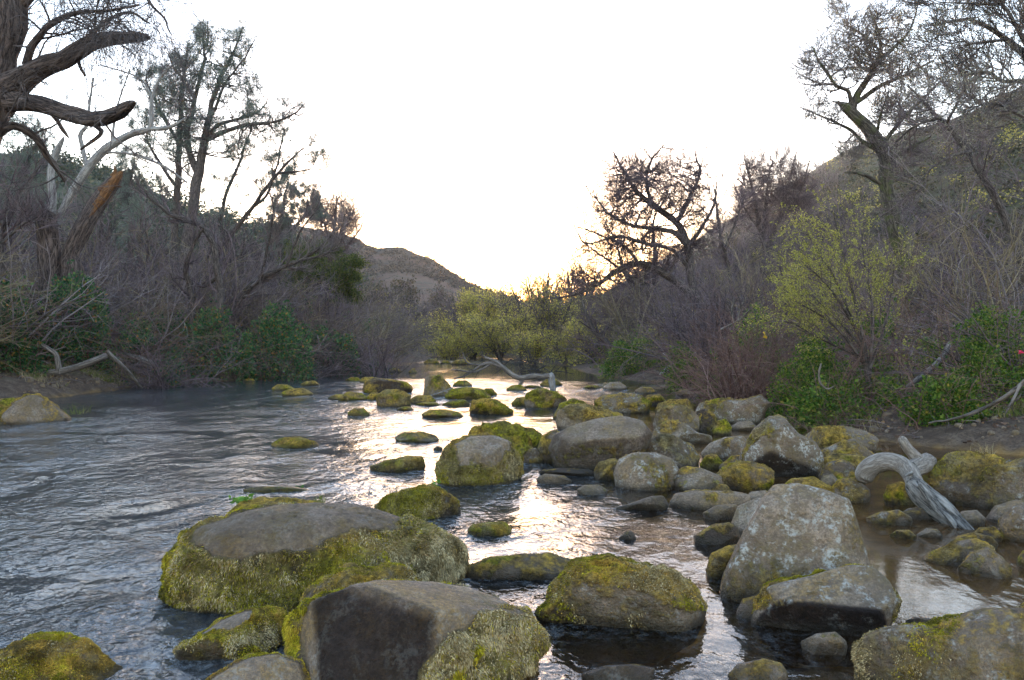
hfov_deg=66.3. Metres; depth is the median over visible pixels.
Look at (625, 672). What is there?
boulder
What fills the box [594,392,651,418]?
boulder
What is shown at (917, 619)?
boulder
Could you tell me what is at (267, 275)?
bare tree
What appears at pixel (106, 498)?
river water
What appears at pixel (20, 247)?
bare tree
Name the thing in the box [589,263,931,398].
bramble bush
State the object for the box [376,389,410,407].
boulder
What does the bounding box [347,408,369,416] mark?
boulder
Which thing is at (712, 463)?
boulder
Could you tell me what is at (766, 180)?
bare tree
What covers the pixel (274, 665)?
boulder
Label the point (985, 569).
boulder
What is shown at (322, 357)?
bare shrub
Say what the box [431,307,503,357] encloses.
willow tree
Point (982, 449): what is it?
grass tuft
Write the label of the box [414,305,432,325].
valley tree
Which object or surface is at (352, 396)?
boulder
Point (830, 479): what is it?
boulder
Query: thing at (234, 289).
bare thicket
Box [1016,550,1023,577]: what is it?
boulder
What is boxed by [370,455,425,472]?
boulder
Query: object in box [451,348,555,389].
fallen tree
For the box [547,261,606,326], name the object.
willow tree
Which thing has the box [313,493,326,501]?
grass tuft
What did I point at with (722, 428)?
boulder
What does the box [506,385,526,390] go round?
boulder
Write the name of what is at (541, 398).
boulder
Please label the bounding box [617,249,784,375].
bare shrub
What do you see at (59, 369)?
dead branch
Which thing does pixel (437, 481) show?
leafy weed
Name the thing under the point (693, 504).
boulder
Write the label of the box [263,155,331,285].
grey pine tree
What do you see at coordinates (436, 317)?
willow tree
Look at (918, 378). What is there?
dead branch
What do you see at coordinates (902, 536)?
boulder
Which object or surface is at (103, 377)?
grass
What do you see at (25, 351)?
ivy bush
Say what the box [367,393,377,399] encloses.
boulder
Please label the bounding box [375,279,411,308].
valley tree
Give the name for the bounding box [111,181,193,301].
bare tree
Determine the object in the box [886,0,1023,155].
willow tree
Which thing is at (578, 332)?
willow shrub
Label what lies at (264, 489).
boulder
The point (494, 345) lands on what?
willow tree
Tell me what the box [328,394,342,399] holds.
boulder
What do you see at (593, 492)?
boulder
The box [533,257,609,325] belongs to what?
willow tree
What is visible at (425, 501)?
boulder
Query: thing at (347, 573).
boulder
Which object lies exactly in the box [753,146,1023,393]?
pale thicket
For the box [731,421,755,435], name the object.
boulder
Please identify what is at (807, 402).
bramble bush
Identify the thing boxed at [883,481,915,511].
boulder
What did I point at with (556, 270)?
willow tree
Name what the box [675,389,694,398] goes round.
boulder
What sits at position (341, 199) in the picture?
bare tree
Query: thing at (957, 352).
bare shrub
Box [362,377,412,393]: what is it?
boulder
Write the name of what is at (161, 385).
bare shrub
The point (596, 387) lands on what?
boulder
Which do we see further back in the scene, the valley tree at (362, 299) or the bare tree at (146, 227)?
the valley tree at (362, 299)
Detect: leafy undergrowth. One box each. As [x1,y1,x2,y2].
[0,282,408,368]
[477,308,694,365]
[572,298,1017,398]
[582,289,1023,388]
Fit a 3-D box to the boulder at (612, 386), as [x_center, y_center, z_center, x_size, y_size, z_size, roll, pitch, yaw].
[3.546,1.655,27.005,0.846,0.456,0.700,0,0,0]
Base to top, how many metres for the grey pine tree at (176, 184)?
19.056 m
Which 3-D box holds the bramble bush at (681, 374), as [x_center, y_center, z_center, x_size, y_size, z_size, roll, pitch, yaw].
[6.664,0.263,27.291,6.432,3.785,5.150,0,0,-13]
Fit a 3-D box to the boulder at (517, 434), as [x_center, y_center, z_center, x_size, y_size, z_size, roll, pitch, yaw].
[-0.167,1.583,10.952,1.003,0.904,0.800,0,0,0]
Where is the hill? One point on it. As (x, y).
(426, 280)
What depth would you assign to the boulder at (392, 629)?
3.81 m
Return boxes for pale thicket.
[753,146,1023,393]
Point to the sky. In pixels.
(466, 127)
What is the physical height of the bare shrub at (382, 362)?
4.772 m
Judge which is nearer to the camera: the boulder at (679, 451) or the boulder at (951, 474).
the boulder at (951, 474)
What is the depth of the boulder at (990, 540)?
6.39 m
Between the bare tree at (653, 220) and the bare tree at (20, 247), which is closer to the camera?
the bare tree at (20, 247)
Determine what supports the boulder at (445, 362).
on the river water
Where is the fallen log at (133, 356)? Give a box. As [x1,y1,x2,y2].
[116,351,154,366]
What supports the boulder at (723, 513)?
on the river water
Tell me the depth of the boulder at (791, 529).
5.11 m
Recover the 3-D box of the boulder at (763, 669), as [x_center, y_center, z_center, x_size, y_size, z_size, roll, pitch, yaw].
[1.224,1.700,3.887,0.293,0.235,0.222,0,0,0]
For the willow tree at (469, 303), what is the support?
on the ground at (718, 649)
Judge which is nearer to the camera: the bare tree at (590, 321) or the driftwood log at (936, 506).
the driftwood log at (936, 506)
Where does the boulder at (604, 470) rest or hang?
on the river water
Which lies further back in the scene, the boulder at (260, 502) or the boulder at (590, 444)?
the boulder at (590, 444)
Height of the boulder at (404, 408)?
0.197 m
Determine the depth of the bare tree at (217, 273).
32.54 m
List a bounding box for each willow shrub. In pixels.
[406,320,435,351]
[419,327,469,355]
[421,328,487,358]
[507,324,558,363]
[536,316,584,362]
[568,324,615,362]
[735,183,938,381]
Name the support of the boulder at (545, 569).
on the river water
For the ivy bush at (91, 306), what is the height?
6.259 m
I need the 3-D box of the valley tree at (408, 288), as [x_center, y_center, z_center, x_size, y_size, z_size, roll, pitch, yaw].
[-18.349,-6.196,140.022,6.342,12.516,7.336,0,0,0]
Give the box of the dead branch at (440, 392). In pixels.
[423,384,459,398]
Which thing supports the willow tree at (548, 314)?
on the ground at (718, 649)
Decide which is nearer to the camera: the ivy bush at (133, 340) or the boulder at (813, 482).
the boulder at (813, 482)
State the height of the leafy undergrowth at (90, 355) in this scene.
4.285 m
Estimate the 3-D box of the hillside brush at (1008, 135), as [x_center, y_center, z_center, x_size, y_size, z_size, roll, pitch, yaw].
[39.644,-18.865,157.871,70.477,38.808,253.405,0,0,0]
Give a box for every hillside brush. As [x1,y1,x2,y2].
[266,227,523,298]
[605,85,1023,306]
[681,102,1023,286]
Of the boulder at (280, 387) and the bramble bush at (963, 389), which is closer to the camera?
the bramble bush at (963, 389)
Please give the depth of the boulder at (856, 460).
10.34 m
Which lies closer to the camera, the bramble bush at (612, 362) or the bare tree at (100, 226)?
the bramble bush at (612, 362)
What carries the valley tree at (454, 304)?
on the ground at (718, 649)
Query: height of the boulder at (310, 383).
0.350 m
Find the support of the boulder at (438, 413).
on the river water
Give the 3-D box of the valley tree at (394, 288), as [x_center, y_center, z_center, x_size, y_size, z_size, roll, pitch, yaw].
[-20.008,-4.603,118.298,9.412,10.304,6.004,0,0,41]
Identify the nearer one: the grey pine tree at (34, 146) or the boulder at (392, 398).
the boulder at (392, 398)
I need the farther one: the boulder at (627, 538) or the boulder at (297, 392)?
the boulder at (297, 392)
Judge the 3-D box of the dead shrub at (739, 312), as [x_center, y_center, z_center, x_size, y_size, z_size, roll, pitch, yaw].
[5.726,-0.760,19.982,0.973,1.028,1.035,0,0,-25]
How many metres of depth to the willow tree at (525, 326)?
64.71 m
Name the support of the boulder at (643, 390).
on the river water
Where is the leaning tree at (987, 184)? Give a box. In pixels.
[853,33,1023,269]
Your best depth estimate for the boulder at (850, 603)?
4.59 m
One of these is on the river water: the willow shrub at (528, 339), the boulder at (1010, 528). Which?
the boulder at (1010, 528)
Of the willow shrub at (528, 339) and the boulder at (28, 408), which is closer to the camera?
the boulder at (28, 408)
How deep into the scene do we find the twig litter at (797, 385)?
16.03 m
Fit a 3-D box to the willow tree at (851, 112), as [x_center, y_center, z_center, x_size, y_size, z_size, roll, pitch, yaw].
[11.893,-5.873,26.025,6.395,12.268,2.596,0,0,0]
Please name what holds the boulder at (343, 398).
on the river water
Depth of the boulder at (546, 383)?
28.84 m
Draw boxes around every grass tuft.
[62,400,91,414]
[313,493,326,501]
[970,443,997,453]
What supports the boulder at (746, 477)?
on the river water
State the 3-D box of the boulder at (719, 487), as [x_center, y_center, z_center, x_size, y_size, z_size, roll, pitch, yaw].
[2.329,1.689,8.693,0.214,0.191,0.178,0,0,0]
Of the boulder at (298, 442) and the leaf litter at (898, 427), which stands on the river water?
the boulder at (298, 442)
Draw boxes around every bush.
[0,271,184,376]
[3,220,257,383]
[91,295,260,388]
[98,275,342,386]
[121,248,430,382]
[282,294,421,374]
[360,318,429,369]
[477,343,576,375]
[573,309,669,377]
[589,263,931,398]
[619,292,773,395]
[689,274,970,422]
[714,257,1023,403]
[728,333,942,433]
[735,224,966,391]
[823,254,1023,412]
[837,351,1023,443]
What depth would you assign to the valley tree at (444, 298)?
139.72 m
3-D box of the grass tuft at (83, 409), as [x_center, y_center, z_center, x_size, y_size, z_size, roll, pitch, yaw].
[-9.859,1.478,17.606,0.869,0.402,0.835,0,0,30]
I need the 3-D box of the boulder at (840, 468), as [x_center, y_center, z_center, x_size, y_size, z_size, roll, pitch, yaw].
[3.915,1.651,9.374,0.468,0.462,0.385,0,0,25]
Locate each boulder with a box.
[0,393,71,424]
[0,397,15,411]
[0,631,122,679]
[158,499,469,615]
[172,604,287,660]
[206,651,310,679]
[229,496,324,511]
[243,486,307,492]
[271,436,318,448]
[272,384,292,390]
[281,578,550,679]
[282,388,312,395]
[299,561,422,600]
[300,381,319,385]
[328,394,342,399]
[338,396,348,400]
[340,391,366,400]
[345,377,359,380]
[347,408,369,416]
[359,377,373,382]
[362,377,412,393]
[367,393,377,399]
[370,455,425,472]
[374,484,460,519]
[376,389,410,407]
[395,432,438,442]
[397,406,413,410]
[410,395,435,403]
[415,402,439,405]
[422,409,463,417]
[423,375,451,396]
[424,359,438,363]
[433,446,442,450]
[434,432,523,486]
[440,360,450,363]
[442,400,469,406]
[444,386,490,399]
[452,359,469,364]
[453,380,471,385]
[464,552,570,589]
[467,521,511,536]
[468,420,532,461]
[469,398,513,414]
[484,388,496,395]
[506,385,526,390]
[511,397,524,405]
[523,448,543,463]
[524,385,541,387]
[524,387,566,408]
[524,428,541,447]
[534,553,707,663]
[536,473,571,483]
[537,430,558,463]
[539,468,593,480]
[540,379,561,386]
[548,416,651,485]
[553,398,585,418]
[556,403,622,428]
[577,485,607,499]
[581,664,654,679]
[583,385,600,391]
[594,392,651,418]
[594,458,617,490]
[603,382,626,392]
[611,496,668,517]
[613,451,678,503]
[618,531,635,545]
[635,387,656,397]
[645,394,665,404]
[646,433,699,468]
[651,419,711,449]
[653,403,699,432]
[655,399,695,412]
[669,489,750,519]
[674,466,723,493]
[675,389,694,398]
[694,522,739,556]
[695,394,769,423]
[696,408,715,439]
[700,454,722,473]
[701,435,746,461]
[703,504,737,525]
[706,544,736,594]
[711,418,731,439]
[712,484,731,490]
[716,460,774,493]
[718,483,869,658]
[719,455,739,469]
[728,658,787,679]
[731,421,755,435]
[731,498,761,536]
[736,595,756,630]
[739,414,824,484]
[748,490,766,499]
[750,563,902,666]
[785,476,833,492]
[801,632,847,666]
[805,425,878,453]
[819,459,856,479]
[820,474,836,485]
[821,438,873,456]
[824,453,866,466]
[831,476,870,513]
[850,603,1023,679]
[866,510,912,534]
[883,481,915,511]
[890,530,915,543]
[903,507,936,526]
[905,617,931,622]
[917,528,942,543]
[921,538,995,581]
[927,450,1003,516]
[944,532,997,550]
[955,457,1023,526]
[957,546,1011,592]
[960,510,985,529]
[975,526,1002,546]
[985,500,1023,527]
[997,505,1023,563]
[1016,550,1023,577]
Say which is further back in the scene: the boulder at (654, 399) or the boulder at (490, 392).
the boulder at (490, 392)
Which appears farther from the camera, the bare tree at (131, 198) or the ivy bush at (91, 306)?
the bare tree at (131, 198)
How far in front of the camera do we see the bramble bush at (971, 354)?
14.24 m
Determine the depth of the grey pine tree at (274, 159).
49.93 m
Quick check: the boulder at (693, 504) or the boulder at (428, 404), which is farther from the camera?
the boulder at (428, 404)
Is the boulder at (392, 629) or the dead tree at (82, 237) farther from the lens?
the dead tree at (82, 237)
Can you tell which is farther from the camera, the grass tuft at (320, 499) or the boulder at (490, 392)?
the boulder at (490, 392)
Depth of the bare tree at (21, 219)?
28.11 m
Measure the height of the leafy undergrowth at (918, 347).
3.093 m
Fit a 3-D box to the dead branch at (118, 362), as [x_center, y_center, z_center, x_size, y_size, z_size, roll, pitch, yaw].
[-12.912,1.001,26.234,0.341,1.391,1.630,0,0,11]
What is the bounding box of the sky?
[0,0,1023,297]
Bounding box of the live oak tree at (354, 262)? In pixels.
[275,235,371,318]
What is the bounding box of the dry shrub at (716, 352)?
[615,278,818,403]
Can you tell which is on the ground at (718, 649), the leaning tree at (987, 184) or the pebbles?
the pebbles
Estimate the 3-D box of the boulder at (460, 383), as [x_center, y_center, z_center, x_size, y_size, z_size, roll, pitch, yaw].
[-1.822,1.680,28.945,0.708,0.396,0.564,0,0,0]
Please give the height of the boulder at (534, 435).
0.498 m
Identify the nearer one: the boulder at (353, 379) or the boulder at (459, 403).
the boulder at (459, 403)
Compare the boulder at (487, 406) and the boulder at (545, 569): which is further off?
the boulder at (487, 406)
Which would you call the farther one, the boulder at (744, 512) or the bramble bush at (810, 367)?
the bramble bush at (810, 367)
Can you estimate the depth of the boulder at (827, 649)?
4.25 m
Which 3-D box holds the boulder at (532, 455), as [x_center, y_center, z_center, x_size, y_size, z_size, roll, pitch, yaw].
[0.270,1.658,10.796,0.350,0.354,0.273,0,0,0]
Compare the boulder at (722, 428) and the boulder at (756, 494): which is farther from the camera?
the boulder at (722, 428)
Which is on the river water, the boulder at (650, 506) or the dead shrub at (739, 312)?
the boulder at (650, 506)
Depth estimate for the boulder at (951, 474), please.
8.07 m
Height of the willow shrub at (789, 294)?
3.949 m
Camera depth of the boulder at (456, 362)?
53.92 m
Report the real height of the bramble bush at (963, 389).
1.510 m
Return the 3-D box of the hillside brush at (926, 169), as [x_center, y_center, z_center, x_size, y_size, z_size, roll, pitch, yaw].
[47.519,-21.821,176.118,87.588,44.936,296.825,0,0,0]
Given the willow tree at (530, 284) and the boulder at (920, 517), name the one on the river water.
the boulder at (920, 517)
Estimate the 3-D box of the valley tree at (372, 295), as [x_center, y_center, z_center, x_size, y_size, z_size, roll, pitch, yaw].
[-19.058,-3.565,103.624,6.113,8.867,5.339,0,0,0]
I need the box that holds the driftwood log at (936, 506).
[855,436,975,535]
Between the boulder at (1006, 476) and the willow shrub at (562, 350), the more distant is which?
the willow shrub at (562, 350)
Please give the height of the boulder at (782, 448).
1.131 m
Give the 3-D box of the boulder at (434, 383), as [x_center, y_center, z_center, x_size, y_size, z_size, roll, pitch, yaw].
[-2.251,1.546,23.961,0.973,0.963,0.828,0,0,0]
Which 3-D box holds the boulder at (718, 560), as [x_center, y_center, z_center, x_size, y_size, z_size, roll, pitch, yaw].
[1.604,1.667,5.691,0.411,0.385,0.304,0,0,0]
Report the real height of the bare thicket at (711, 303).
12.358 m
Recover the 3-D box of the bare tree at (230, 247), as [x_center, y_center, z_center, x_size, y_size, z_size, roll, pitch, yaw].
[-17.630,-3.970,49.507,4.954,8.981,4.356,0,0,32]
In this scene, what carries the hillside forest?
on the hillside at (60, 190)
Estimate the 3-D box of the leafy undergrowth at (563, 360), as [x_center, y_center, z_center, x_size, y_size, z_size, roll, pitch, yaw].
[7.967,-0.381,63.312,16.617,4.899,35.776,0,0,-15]
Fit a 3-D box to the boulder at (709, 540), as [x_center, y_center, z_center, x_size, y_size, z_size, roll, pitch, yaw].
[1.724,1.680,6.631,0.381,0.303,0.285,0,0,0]
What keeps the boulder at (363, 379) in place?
on the river water
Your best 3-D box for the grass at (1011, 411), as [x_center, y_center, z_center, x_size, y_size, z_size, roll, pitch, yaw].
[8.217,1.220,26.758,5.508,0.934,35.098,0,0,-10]
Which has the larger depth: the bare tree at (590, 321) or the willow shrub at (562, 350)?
the willow shrub at (562, 350)
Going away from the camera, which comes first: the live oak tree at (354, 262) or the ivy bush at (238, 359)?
the ivy bush at (238, 359)
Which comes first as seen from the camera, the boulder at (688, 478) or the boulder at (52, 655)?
the boulder at (52, 655)
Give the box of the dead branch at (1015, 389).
[928,379,1023,433]
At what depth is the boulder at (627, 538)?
6.66 m
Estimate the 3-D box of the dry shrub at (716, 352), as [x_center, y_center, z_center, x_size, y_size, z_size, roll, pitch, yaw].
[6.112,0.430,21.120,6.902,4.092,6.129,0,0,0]
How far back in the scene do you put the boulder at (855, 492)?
8.24 m
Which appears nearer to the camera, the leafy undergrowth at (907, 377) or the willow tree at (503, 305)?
the leafy undergrowth at (907, 377)
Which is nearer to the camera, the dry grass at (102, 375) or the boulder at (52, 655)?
the boulder at (52, 655)
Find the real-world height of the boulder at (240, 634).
0.452 m
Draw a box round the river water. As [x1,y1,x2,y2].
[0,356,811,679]
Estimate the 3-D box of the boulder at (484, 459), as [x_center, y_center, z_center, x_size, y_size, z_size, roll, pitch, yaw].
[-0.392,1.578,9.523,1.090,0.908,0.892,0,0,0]
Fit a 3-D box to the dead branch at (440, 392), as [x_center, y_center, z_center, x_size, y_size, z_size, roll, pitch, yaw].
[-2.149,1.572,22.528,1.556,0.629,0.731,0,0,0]
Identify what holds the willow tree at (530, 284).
on the ground at (718, 649)
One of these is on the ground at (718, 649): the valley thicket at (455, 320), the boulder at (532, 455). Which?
the valley thicket at (455, 320)
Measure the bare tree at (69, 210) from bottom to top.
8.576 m
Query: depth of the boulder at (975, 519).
7.17 m
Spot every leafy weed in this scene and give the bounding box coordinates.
[229,493,253,503]
[431,479,440,485]
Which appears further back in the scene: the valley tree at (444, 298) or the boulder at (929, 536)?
the valley tree at (444, 298)
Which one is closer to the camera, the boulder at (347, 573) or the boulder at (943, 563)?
the boulder at (347, 573)
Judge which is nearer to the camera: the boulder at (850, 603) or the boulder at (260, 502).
the boulder at (850, 603)
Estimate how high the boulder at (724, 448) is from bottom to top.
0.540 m
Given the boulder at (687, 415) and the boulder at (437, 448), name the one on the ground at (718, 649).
the boulder at (687, 415)
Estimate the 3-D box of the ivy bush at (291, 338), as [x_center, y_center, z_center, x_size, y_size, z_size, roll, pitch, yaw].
[-9.375,-0.729,34.270,11.445,6.804,11.024,0,0,0]
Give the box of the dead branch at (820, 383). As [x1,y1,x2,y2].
[818,363,833,389]
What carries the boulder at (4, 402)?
on the river water
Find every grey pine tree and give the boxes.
[0,112,59,270]
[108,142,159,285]
[112,20,210,301]
[148,14,309,348]
[196,101,335,296]
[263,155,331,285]
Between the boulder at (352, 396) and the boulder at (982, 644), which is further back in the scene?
the boulder at (352, 396)
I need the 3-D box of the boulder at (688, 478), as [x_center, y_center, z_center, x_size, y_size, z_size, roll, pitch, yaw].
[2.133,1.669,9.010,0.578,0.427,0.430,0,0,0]
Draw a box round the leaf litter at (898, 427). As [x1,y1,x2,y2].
[0,356,1023,442]
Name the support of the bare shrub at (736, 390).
on the ground at (718, 649)
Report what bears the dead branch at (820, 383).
hanging from the bramble bush at (807, 402)
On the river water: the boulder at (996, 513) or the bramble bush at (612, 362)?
the boulder at (996, 513)
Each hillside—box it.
[0,153,263,279]
[665,89,1023,310]
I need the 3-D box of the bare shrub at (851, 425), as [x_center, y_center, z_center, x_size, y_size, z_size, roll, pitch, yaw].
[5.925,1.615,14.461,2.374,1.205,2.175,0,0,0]
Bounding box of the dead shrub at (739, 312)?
[715,290,761,329]
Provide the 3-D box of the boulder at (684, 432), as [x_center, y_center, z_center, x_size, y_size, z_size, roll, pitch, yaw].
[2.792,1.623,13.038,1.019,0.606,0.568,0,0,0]
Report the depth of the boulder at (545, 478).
9.27 m
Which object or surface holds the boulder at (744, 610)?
on the river water
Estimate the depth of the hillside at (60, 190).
122.90 m
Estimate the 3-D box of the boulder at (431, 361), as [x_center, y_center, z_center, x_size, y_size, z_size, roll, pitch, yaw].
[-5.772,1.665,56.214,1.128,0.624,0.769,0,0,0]
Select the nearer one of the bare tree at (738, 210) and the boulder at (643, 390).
the boulder at (643, 390)
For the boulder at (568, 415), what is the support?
on the ground at (718, 649)
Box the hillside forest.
[0,139,420,323]
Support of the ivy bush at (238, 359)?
on the ground at (718, 649)
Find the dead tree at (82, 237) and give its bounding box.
[35,43,227,362]
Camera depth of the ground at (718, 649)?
7.62 m
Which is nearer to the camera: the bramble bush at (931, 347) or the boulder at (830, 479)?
the boulder at (830, 479)
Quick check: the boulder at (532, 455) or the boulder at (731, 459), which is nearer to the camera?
the boulder at (731, 459)
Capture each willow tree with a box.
[406,306,452,344]
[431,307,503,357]
[450,286,513,337]
[462,306,533,358]
[484,273,540,349]
[491,278,521,312]
[493,301,539,358]
[495,255,563,344]
[519,275,578,358]
[521,251,570,316]
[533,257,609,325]
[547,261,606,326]
[568,292,629,337]
[779,0,953,333]
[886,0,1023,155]
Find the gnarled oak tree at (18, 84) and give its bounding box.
[0,0,250,236]
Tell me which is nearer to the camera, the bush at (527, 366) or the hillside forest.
the bush at (527, 366)
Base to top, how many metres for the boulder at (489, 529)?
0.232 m
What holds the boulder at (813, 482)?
on the river water
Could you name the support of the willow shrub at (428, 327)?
on the ground at (718, 649)
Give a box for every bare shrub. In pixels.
[79,306,289,391]
[230,327,377,380]
[260,335,389,377]
[274,302,428,377]
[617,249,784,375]
[629,291,869,414]
[774,398,888,433]
[838,264,1023,425]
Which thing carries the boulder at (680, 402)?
on the ground at (718, 649)
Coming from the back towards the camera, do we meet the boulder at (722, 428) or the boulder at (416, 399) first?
the boulder at (416, 399)
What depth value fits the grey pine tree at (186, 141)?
41.77 m
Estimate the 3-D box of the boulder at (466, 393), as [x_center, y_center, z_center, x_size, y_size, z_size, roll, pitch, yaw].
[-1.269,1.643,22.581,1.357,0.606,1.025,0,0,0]
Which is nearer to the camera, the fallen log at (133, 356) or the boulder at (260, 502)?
the boulder at (260, 502)
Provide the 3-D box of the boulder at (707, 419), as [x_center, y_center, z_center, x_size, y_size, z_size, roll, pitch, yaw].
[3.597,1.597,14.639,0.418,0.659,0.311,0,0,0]
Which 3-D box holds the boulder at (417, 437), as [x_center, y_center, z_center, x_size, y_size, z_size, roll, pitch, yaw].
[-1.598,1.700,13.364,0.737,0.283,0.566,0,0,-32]
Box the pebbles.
[12,366,1023,445]
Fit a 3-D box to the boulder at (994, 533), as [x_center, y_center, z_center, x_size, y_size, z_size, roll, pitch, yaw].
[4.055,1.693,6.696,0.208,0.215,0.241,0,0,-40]
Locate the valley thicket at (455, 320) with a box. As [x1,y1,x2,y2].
[150,215,768,356]
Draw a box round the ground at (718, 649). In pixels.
[0,341,1023,679]
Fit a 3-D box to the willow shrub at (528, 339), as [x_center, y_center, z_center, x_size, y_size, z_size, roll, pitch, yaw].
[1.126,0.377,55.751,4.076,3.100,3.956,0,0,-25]
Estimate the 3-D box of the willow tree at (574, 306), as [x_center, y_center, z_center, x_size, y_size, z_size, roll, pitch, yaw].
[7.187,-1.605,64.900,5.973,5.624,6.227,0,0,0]
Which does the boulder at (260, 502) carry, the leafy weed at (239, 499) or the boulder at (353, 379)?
the leafy weed at (239, 499)
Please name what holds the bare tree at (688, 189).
on the ground at (718, 649)
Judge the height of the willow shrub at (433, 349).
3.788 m
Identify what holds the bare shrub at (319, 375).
on the ground at (718, 649)
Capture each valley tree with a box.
[346,288,370,311]
[355,280,382,314]
[359,275,407,315]
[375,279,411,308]
[393,271,424,317]
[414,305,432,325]
[422,281,450,337]
[426,292,454,316]
[446,301,459,324]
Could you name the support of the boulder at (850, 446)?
on the river water
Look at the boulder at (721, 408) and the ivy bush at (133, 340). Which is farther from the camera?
the ivy bush at (133, 340)
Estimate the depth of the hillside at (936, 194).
101.71 m
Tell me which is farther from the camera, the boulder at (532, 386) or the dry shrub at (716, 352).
the boulder at (532, 386)
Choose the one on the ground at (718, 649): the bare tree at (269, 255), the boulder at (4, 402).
the bare tree at (269, 255)
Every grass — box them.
[0,354,1023,431]
[14,357,288,385]
[590,362,1023,417]
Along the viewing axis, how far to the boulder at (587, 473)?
9.81 m
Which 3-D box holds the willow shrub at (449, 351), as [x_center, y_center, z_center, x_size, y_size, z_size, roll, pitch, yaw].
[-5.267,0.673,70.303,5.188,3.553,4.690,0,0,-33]
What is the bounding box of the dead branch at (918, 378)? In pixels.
[905,341,950,387]
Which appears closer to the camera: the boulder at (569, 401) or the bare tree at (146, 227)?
the boulder at (569, 401)
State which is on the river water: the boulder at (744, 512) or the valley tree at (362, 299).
the boulder at (744, 512)
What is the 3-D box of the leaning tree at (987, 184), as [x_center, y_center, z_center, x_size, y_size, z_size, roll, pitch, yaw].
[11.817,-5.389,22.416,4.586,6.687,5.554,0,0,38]
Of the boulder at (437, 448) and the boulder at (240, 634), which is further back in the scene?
the boulder at (437, 448)
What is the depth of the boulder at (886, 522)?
7.22 m
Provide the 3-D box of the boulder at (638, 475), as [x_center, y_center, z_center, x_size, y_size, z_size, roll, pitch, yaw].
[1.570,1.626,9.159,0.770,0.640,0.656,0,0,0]
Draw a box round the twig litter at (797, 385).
[0,356,1023,438]
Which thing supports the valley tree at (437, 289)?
on the ground at (718, 649)
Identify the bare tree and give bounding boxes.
[0,112,76,302]
[0,208,36,284]
[4,191,102,287]
[58,177,146,289]
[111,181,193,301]
[123,172,240,346]
[202,210,275,299]
[224,170,360,345]
[239,223,312,300]
[295,232,342,316]
[302,175,373,293]
[550,126,729,314]
[563,277,634,356]
[601,190,674,322]
[701,165,764,307]
[719,126,827,285]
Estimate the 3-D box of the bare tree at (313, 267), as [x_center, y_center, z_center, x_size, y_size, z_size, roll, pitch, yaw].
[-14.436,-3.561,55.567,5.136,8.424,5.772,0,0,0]
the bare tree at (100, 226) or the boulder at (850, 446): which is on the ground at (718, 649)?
the bare tree at (100, 226)
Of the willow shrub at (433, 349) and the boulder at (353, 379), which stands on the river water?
the boulder at (353, 379)
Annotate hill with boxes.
[248,223,518,319]
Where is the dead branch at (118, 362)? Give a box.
[105,349,142,388]
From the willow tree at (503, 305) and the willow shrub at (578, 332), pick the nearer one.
the willow shrub at (578, 332)
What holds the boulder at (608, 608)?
on the ground at (718, 649)
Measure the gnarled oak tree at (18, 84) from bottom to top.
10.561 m
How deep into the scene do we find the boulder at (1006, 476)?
7.80 m
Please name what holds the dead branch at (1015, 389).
on the ground at (718, 649)
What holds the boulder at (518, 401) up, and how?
on the river water
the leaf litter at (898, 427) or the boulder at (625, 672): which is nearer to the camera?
the boulder at (625, 672)
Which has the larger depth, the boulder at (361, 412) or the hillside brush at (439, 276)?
the hillside brush at (439, 276)

